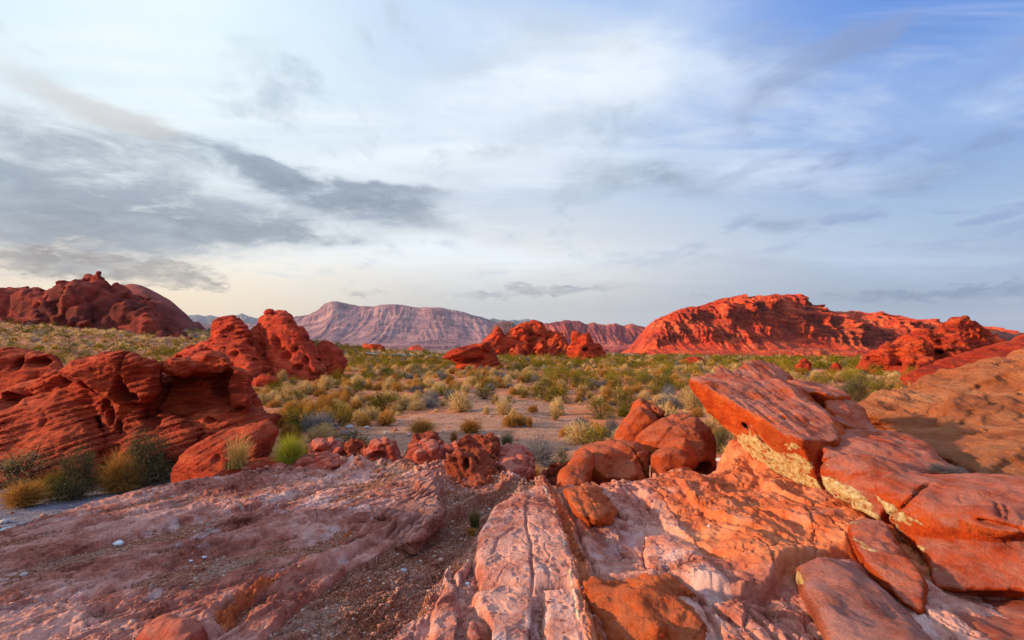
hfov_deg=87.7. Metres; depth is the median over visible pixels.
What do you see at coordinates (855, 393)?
dark bush
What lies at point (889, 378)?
creosote bush
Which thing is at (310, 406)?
bunch grass
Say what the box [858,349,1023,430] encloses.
pale slope
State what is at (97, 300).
red hill
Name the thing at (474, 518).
jointfir bush
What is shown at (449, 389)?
creosote bush
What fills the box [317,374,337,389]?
dome shrub
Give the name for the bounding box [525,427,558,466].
grey bush
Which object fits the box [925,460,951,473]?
grey bush
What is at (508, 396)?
creosote bush
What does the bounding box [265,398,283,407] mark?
bunch grass
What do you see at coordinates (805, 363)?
rock stump
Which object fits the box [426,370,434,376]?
dome shrub
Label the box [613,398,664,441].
boulder
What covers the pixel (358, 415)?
dome shrub
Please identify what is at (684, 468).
boulder
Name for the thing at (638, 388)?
bunch grass
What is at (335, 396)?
bunch grass
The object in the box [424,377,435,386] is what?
dome shrub
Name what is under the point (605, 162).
sky
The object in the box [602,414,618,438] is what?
grey bush
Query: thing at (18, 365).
hollowed outcrop
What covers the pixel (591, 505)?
boulder
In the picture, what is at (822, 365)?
olive scrub
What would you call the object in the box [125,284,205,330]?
smooth dome
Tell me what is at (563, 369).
creosote bush
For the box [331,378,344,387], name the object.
creosote bush
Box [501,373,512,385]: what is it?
dome shrub
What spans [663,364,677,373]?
creosote bush
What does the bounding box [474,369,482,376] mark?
dome shrub
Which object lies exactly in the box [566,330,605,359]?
horned outcrop
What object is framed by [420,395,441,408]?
grey bush
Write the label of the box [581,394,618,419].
creosote bush
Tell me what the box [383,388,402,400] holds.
dome shrub
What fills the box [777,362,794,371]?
creosote bush
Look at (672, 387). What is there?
grey bush
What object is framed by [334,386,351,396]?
bunch grass
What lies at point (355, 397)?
dome shrub
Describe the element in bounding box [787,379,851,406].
back rock
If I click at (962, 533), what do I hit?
bulging block
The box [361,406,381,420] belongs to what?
dome shrub
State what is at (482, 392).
creosote bush
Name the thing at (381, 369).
dome shrub
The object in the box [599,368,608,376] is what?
bunch grass
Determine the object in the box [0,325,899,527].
ground
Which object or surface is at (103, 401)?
striated outcrop
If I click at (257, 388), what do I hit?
bunch grass
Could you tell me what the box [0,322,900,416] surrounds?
pale scrub
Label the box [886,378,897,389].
dome shrub
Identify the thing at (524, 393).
creosote bush
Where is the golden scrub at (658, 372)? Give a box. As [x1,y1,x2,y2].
[0,335,911,396]
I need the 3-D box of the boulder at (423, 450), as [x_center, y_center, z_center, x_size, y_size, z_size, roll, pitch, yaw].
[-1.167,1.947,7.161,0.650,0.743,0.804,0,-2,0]
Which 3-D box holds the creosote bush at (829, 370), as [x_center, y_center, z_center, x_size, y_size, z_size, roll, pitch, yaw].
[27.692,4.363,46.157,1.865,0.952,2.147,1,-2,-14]
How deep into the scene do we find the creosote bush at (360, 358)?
66.04 m
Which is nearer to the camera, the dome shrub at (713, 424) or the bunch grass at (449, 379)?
the dome shrub at (713, 424)
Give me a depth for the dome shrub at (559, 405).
21.39 m
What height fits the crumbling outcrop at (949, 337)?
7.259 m
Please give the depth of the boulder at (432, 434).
8.14 m
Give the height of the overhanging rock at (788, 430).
1.275 m
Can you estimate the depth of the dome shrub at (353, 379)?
33.04 m
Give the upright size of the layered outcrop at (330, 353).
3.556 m
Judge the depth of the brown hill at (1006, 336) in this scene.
410.05 m
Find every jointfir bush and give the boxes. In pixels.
[465,506,481,528]
[499,428,515,444]
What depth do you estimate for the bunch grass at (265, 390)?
28.89 m
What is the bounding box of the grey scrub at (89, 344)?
[0,321,898,372]
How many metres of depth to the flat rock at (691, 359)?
68.37 m
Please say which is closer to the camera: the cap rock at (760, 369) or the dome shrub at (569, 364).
the cap rock at (760, 369)
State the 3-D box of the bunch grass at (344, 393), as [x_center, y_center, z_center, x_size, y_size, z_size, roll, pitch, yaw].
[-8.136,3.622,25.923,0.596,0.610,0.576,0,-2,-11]
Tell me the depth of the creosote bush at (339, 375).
39.17 m
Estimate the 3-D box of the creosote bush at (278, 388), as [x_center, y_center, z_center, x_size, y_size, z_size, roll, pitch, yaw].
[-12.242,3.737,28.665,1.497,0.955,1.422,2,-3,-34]
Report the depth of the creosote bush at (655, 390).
28.07 m
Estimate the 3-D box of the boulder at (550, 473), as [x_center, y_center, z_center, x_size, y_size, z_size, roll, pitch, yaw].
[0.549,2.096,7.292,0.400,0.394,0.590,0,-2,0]
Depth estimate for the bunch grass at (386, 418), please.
18.97 m
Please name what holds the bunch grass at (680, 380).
on the ground at (572, 410)
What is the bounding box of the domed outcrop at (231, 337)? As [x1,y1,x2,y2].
[171,315,273,377]
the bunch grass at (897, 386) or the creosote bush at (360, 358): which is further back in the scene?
the creosote bush at (360, 358)
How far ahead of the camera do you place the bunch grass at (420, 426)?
16.86 m
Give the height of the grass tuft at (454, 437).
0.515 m
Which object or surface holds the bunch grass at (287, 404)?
on the ground at (572, 410)
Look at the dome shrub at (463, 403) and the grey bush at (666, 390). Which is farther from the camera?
the grey bush at (666, 390)
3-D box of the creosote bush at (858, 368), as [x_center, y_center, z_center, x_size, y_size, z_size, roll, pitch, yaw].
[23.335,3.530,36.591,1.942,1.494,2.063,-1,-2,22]
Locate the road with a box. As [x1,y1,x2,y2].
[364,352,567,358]
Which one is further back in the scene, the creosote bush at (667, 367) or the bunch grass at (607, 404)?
the creosote bush at (667, 367)
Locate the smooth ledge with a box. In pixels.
[899,334,1023,385]
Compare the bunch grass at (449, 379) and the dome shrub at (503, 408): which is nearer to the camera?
the dome shrub at (503, 408)
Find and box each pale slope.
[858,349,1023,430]
[888,423,1023,476]
[935,391,1023,427]
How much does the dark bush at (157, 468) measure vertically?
1.456 m
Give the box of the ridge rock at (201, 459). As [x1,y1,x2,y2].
[170,419,287,482]
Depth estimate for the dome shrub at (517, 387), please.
29.70 m
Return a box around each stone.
[16,521,26,525]
[113,540,123,545]
[263,309,273,314]
[339,429,351,435]
[345,425,353,428]
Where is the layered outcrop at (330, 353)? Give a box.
[317,340,347,378]
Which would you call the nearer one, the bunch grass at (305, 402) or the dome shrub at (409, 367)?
the bunch grass at (305, 402)
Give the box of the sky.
[0,0,1023,332]
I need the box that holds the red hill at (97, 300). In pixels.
[0,271,192,339]
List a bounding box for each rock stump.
[795,358,811,371]
[828,363,841,372]
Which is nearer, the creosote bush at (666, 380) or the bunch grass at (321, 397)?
the bunch grass at (321, 397)
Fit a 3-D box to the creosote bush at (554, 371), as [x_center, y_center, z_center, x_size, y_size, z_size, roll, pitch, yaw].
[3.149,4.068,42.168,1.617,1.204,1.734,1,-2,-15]
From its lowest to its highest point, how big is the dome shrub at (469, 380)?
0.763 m
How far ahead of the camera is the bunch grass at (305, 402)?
22.25 m
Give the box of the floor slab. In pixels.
[953,598,1023,639]
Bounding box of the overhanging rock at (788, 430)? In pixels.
[689,365,845,489]
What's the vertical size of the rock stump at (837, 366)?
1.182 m
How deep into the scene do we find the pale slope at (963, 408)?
9.05 m
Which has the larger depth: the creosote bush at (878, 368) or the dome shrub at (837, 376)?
the creosote bush at (878, 368)
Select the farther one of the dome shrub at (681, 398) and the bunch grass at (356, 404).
the dome shrub at (681, 398)
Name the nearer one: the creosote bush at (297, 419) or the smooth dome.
the creosote bush at (297, 419)
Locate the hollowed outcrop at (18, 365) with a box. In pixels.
[0,347,63,390]
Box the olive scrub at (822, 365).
[0,316,909,392]
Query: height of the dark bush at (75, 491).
1.224 m
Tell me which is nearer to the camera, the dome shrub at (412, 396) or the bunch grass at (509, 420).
the bunch grass at (509, 420)
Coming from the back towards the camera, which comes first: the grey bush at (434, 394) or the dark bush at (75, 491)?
the grey bush at (434, 394)
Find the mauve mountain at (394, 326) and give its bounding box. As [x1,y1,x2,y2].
[201,301,496,349]
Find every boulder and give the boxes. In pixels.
[135,613,207,639]
[271,462,287,468]
[290,451,342,469]
[303,436,344,455]
[342,438,367,457]
[363,437,402,461]
[402,438,447,463]
[408,430,444,446]
[443,440,458,453]
[444,433,505,488]
[458,432,500,460]
[496,443,535,481]
[538,462,567,485]
[556,449,594,488]
[563,485,617,527]
[571,439,649,484]
[583,572,707,639]
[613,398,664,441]
[635,414,716,474]
[650,438,697,477]
[662,467,694,473]
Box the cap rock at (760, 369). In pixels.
[732,360,792,381]
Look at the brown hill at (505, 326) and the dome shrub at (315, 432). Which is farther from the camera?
the brown hill at (505, 326)
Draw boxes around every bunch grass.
[0,478,57,508]
[81,448,150,494]
[252,387,260,391]
[261,388,270,395]
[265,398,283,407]
[270,407,298,427]
[272,393,285,400]
[276,420,304,441]
[281,399,296,410]
[292,398,316,411]
[302,398,315,416]
[310,385,323,393]
[312,388,329,396]
[316,392,343,412]
[316,393,330,401]
[317,404,332,417]
[327,390,339,400]
[333,404,352,423]
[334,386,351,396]
[339,389,350,398]
[339,391,350,405]
[340,379,352,386]
[348,398,364,411]
[356,413,371,425]
[363,394,374,400]
[364,382,373,389]
[369,383,382,389]
[375,408,396,424]
[390,381,405,390]
[392,373,399,381]
[402,416,441,433]
[411,382,420,390]
[445,373,454,383]
[448,366,456,373]
[448,379,459,388]
[457,417,484,432]
[492,375,502,383]
[497,382,506,387]
[500,412,516,426]
[507,386,517,394]
[512,413,531,425]
[517,375,527,383]
[526,404,537,412]
[558,426,572,436]
[575,395,583,401]
[576,390,586,398]
[588,421,604,435]
[598,402,613,410]
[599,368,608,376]
[599,382,613,397]
[602,394,609,401]
[603,379,614,386]
[622,384,634,394]
[632,381,644,392]
[666,399,676,413]
[674,378,688,384]
[690,407,705,416]
[712,425,727,435]
[893,381,905,389]
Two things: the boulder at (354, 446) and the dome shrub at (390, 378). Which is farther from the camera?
the dome shrub at (390, 378)
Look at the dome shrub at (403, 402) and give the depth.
22.96 m
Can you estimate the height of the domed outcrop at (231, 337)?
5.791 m
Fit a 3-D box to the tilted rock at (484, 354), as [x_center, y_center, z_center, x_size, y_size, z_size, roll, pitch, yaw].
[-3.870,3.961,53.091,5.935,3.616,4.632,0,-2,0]
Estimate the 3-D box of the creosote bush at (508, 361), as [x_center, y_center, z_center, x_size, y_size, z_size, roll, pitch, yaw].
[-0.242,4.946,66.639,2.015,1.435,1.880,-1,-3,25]
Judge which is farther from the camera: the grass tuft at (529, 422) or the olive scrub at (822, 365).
the olive scrub at (822, 365)
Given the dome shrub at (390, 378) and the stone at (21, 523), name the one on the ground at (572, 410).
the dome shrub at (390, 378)
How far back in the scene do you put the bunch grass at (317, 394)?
27.17 m
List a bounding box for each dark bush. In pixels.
[41,442,107,503]
[111,422,176,490]
[711,425,734,453]
[838,376,874,401]
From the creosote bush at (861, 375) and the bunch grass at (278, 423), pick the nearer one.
the bunch grass at (278, 423)
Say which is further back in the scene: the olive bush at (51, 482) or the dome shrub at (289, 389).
the dome shrub at (289, 389)
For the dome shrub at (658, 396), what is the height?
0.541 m
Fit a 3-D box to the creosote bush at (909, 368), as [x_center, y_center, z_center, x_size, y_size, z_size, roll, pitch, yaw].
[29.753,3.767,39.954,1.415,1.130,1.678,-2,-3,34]
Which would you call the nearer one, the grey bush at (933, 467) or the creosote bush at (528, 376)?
the grey bush at (933, 467)
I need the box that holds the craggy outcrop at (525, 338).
[482,320,568,356]
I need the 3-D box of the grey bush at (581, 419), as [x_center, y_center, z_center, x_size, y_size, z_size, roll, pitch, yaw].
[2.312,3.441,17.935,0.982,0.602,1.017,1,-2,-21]
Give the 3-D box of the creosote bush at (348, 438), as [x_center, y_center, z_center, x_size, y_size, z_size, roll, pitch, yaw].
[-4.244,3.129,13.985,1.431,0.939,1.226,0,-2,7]
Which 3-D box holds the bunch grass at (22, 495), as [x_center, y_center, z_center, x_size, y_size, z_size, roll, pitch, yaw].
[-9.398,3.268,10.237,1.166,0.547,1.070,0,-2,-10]
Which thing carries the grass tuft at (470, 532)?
on the rock ground at (760, 540)
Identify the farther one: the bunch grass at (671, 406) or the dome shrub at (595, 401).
the dome shrub at (595, 401)
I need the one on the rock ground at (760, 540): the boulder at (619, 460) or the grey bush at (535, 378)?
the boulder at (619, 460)
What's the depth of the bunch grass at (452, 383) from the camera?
31.58 m
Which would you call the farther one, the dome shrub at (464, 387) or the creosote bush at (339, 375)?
the creosote bush at (339, 375)
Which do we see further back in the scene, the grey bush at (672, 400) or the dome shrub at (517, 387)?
the dome shrub at (517, 387)
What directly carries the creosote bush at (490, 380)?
on the ground at (572, 410)
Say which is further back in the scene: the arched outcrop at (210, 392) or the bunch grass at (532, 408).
the bunch grass at (532, 408)
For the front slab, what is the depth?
3.01 m
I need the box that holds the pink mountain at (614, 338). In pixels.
[544,320,645,352]
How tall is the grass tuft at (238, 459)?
0.532 m
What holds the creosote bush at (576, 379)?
on the ground at (572, 410)
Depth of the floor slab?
3.07 m
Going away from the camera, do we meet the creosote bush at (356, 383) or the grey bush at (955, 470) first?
the grey bush at (955, 470)
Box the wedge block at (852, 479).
[820,454,922,523]
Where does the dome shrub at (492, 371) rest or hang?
on the ground at (572, 410)
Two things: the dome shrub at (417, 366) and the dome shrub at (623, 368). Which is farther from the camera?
the dome shrub at (623, 368)
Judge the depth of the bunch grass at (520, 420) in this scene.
18.64 m
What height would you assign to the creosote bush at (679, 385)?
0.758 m
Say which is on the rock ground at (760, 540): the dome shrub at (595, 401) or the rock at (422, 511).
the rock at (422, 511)
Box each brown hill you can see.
[490,321,515,334]
[991,331,1023,340]
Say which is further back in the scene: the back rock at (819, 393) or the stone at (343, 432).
the stone at (343, 432)
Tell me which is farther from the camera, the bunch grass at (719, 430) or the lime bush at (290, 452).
the bunch grass at (719, 430)
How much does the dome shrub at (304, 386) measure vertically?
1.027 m
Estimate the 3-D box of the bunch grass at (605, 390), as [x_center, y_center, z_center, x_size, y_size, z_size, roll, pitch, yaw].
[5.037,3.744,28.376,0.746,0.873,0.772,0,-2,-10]
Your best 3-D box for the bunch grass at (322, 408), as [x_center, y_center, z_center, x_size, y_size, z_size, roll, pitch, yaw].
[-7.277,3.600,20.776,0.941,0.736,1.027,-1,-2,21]
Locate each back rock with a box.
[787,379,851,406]
[824,399,875,428]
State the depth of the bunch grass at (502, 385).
32.89 m
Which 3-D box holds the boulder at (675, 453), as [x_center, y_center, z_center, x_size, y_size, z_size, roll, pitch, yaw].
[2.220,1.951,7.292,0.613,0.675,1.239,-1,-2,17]
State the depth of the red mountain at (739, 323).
489.39 m
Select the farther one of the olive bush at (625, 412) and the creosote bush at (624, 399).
the creosote bush at (624, 399)
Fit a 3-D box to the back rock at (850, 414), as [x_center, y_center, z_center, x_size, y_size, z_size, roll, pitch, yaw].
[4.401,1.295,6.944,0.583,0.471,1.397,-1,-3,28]
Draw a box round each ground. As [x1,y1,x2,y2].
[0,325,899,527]
[0,439,1023,639]
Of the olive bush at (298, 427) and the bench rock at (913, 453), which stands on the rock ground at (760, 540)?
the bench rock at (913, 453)
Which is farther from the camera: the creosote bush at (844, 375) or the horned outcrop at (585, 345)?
the horned outcrop at (585, 345)
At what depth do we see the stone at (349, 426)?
18.13 m
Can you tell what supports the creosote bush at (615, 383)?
on the ground at (572, 410)
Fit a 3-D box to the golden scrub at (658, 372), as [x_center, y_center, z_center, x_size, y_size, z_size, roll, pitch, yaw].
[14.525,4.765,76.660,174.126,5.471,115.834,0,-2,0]
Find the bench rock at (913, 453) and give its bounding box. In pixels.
[822,428,963,473]
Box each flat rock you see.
[252,374,280,386]
[362,343,385,351]
[408,345,424,350]
[681,357,705,364]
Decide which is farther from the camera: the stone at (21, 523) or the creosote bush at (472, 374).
the creosote bush at (472, 374)
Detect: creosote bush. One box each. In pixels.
[264,375,291,391]
[271,383,290,394]
[278,395,332,428]
[285,389,310,400]
[287,374,304,384]
[321,397,357,426]
[328,424,369,444]
[329,364,349,379]
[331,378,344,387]
[346,385,365,396]
[352,377,368,389]
[357,369,375,382]
[358,354,367,363]
[361,384,402,413]
[382,368,397,377]
[383,394,398,402]
[434,386,445,396]
[441,383,461,395]
[467,372,480,380]
[468,382,497,399]
[469,376,480,386]
[481,377,498,387]
[502,355,514,364]
[502,395,515,401]
[516,387,529,397]
[524,372,533,382]
[529,371,568,400]
[533,375,547,384]
[540,384,575,403]
[541,364,561,377]
[559,364,573,376]
[568,369,595,386]
[568,376,598,391]
[571,369,586,378]
[577,420,612,448]
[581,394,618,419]
[586,370,600,381]
[606,383,636,410]
[608,377,622,389]
[620,370,633,377]
[632,369,657,384]
[647,374,678,389]
[647,385,664,395]
[657,355,677,371]
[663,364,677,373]
[671,380,688,390]
[686,364,704,374]
[776,354,792,366]
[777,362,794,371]
[801,372,820,383]
[810,372,828,383]
[822,367,838,373]
[822,374,836,382]
[836,363,868,378]
[838,366,862,380]
[852,369,871,385]
[865,362,885,375]
[868,374,894,390]
[877,374,896,381]
[899,367,913,374]
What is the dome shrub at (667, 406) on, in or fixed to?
on the ground at (572, 410)
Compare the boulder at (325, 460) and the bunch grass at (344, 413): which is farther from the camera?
the bunch grass at (344, 413)
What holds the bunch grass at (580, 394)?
on the ground at (572, 410)
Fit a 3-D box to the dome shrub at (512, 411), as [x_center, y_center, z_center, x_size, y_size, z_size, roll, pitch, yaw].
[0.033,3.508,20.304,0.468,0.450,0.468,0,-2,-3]
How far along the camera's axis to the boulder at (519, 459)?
7.96 m
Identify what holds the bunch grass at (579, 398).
on the ground at (572, 410)
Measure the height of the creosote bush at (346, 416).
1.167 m
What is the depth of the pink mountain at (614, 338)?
819.75 m
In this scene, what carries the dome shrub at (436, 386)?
on the ground at (572, 410)
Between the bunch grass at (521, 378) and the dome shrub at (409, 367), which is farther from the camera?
the dome shrub at (409, 367)
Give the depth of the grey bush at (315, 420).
17.80 m
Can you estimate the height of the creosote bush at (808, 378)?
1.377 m
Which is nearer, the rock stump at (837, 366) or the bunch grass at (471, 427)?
the bunch grass at (471, 427)
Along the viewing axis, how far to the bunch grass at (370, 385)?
31.05 m
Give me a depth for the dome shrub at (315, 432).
16.12 m
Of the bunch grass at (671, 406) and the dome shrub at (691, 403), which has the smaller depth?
the bunch grass at (671, 406)
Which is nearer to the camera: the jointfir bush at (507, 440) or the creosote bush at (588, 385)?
the jointfir bush at (507, 440)
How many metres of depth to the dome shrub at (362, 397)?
25.27 m
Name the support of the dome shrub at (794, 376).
on the ground at (572, 410)
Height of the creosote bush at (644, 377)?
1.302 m
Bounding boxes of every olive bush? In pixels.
[32,464,76,503]
[288,421,307,433]
[616,400,631,416]
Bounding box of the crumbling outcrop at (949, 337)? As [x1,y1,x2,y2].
[855,315,1007,374]
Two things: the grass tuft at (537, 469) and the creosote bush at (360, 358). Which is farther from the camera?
the creosote bush at (360, 358)
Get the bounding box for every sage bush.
[0,439,56,489]
[551,445,570,463]
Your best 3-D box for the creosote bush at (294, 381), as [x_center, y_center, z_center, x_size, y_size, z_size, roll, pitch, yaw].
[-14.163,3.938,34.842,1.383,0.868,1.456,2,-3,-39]
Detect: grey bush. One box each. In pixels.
[297,410,346,432]
[406,384,424,392]
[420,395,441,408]
[423,388,439,401]
[437,371,448,379]
[443,388,456,399]
[483,382,495,390]
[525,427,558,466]
[530,374,539,381]
[568,416,591,428]
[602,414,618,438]
[652,393,681,408]
[660,382,677,395]
[661,386,675,398]
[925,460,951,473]
[936,464,971,473]
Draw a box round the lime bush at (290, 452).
[269,432,309,463]
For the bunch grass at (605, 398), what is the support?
on the ground at (572, 410)
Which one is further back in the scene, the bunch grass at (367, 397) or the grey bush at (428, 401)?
the bunch grass at (367, 397)
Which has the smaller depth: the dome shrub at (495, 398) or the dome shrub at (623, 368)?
the dome shrub at (495, 398)
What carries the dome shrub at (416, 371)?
on the ground at (572, 410)
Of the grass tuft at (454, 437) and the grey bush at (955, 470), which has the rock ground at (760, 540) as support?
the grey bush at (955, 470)
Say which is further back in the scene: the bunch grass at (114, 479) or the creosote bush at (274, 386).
the creosote bush at (274, 386)
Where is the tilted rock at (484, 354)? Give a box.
[443,342,502,369]
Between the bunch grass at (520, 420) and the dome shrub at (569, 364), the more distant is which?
the dome shrub at (569, 364)
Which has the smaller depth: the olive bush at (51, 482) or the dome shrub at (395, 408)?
the olive bush at (51, 482)
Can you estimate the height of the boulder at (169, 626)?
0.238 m
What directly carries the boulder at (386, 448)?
on the rock ground at (760, 540)
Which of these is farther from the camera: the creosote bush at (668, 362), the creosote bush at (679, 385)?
the creosote bush at (668, 362)
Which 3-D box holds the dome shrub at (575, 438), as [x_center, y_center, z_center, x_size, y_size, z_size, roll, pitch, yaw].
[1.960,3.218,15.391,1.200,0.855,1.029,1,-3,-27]
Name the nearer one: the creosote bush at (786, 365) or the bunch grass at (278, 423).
the bunch grass at (278, 423)
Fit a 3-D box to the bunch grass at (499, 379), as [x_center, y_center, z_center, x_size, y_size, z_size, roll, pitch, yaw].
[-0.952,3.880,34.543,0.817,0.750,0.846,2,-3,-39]
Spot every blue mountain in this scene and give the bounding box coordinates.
[188,313,257,323]
[489,318,544,325]
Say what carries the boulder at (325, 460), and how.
on the rock ground at (760, 540)
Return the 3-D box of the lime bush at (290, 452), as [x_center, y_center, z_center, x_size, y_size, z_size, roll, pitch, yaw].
[-2.916,1.658,6.997,0.554,0.440,0.603,-1,-3,27]
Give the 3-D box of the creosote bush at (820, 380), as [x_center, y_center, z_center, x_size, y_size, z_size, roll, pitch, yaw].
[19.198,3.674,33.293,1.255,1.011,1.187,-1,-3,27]
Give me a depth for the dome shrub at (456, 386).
30.80 m
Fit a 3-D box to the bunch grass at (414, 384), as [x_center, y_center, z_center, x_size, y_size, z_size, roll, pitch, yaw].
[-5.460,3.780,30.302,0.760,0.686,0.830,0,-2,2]
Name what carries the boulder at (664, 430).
on the rock ground at (760, 540)
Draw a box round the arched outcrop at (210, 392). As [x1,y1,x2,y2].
[156,350,281,443]
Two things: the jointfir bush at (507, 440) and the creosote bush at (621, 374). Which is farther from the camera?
the creosote bush at (621, 374)
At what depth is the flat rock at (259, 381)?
33.56 m
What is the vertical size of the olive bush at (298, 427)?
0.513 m
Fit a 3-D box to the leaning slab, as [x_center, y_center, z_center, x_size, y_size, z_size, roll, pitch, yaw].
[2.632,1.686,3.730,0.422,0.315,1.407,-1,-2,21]
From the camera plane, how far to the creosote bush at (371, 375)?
39.28 m
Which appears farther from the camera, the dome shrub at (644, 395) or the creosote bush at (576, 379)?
the creosote bush at (576, 379)
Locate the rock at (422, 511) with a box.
[373,471,446,555]
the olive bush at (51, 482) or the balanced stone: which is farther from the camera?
the balanced stone
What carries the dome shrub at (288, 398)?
on the ground at (572, 410)
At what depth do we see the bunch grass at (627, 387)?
28.68 m
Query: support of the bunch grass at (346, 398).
on the ground at (572, 410)
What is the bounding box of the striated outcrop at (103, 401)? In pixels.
[0,350,203,486]
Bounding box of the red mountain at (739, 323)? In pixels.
[622,294,1019,354]
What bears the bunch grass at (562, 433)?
on the ground at (572, 410)
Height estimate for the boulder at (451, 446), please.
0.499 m
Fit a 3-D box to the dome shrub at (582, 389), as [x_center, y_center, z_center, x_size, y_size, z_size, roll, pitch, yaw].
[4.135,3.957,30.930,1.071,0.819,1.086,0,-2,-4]
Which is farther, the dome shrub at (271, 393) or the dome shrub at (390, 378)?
the dome shrub at (390, 378)
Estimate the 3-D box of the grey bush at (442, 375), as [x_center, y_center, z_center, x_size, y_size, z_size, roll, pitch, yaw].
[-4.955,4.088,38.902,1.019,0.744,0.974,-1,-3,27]
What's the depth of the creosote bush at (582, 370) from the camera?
41.40 m
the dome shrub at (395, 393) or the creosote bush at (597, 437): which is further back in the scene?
the dome shrub at (395, 393)
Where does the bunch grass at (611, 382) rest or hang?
on the ground at (572, 410)
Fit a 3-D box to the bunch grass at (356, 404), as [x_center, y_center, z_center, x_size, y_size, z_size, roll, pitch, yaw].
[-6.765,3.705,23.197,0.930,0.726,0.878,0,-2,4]
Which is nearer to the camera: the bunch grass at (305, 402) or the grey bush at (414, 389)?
the bunch grass at (305, 402)
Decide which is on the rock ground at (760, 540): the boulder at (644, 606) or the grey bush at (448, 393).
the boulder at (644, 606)
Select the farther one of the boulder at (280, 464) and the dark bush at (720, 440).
the dark bush at (720, 440)
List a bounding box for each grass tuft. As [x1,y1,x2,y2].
[219,430,263,469]
[448,429,458,443]
[465,527,476,536]
[525,414,533,426]
[535,465,543,476]
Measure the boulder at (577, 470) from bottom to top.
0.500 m
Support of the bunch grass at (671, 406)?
on the ground at (572, 410)
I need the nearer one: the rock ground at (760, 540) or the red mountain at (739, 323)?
the rock ground at (760, 540)
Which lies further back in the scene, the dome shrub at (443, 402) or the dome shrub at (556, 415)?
the dome shrub at (443, 402)
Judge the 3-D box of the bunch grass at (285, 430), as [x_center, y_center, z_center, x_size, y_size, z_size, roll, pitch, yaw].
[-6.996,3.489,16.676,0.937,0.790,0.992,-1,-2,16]
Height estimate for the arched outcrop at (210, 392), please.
2.994 m
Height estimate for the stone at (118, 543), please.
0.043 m
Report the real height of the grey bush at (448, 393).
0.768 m
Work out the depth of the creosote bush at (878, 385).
29.55 m
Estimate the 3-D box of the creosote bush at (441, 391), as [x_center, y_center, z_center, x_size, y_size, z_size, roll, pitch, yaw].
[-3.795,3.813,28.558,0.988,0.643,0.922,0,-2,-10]
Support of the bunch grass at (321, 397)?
on the ground at (572, 410)
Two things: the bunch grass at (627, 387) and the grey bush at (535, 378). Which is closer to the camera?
the bunch grass at (627, 387)
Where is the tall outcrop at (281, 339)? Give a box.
[251,310,326,380]
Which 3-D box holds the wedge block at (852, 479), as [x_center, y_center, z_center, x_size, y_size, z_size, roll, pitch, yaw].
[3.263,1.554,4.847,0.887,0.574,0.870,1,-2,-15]
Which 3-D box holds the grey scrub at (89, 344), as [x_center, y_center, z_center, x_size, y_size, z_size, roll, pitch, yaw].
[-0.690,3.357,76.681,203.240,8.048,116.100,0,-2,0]
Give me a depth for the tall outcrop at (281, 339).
40.74 m
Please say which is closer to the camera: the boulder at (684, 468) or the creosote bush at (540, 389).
the boulder at (684, 468)
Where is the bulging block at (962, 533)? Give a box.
[874,472,1023,598]
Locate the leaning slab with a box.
[847,518,928,614]
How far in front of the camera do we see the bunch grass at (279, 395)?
25.69 m
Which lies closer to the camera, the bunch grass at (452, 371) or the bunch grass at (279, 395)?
the bunch grass at (279, 395)
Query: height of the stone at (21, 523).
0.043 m
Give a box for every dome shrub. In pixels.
[258,393,274,405]
[265,389,278,396]
[275,393,284,403]
[277,369,289,380]
[279,382,300,397]
[283,395,297,403]
[294,380,312,394]
[301,423,331,442]
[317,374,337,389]
[318,422,338,437]
[350,373,363,387]
[350,393,363,405]
[350,407,367,421]
[357,395,366,403]
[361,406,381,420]
[378,365,389,372]
[381,381,392,390]
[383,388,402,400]
[386,374,396,382]
[388,402,403,413]
[395,396,409,409]
[399,371,407,378]
[404,365,414,371]
[406,398,426,410]
[409,394,421,400]
[411,364,421,373]
[411,367,421,377]
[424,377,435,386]
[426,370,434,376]
[432,381,444,393]
[438,399,448,405]
[444,389,474,411]
[451,380,462,391]
[457,370,464,376]
[460,382,469,391]
[464,375,475,384]
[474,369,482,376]
[482,406,489,413]
[488,367,497,375]
[490,392,499,403]
[494,397,512,414]
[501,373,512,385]
[507,408,518,416]
[509,371,517,378]
[514,383,525,393]
[545,395,565,415]
[551,407,559,419]
[556,379,568,391]
[561,420,597,444]
[566,361,573,368]
[575,383,590,393]
[586,390,594,397]
[589,396,601,404]
[619,362,628,373]
[638,390,649,399]
[652,393,668,401]
[657,399,678,414]
[664,393,683,407]
[677,387,694,400]
[678,385,690,396]
[683,390,703,410]
[704,418,720,432]
[706,413,719,423]
[790,370,798,379]
[809,370,819,377]
[834,370,842,380]
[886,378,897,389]
[891,371,901,380]
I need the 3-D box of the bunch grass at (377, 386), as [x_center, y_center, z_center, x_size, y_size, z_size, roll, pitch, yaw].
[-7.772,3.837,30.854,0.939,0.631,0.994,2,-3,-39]
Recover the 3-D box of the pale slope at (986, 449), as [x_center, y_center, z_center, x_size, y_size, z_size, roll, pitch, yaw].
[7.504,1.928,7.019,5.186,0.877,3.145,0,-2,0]
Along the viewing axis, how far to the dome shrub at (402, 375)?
42.06 m
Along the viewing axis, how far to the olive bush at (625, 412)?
21.01 m
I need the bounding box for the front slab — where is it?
[795,557,932,639]
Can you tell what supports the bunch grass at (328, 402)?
on the ground at (572, 410)
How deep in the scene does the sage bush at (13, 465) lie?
11.66 m
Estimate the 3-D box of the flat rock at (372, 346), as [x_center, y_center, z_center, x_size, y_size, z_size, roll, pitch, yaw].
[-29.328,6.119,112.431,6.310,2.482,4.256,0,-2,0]
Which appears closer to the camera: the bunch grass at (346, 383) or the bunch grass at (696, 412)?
the bunch grass at (696, 412)

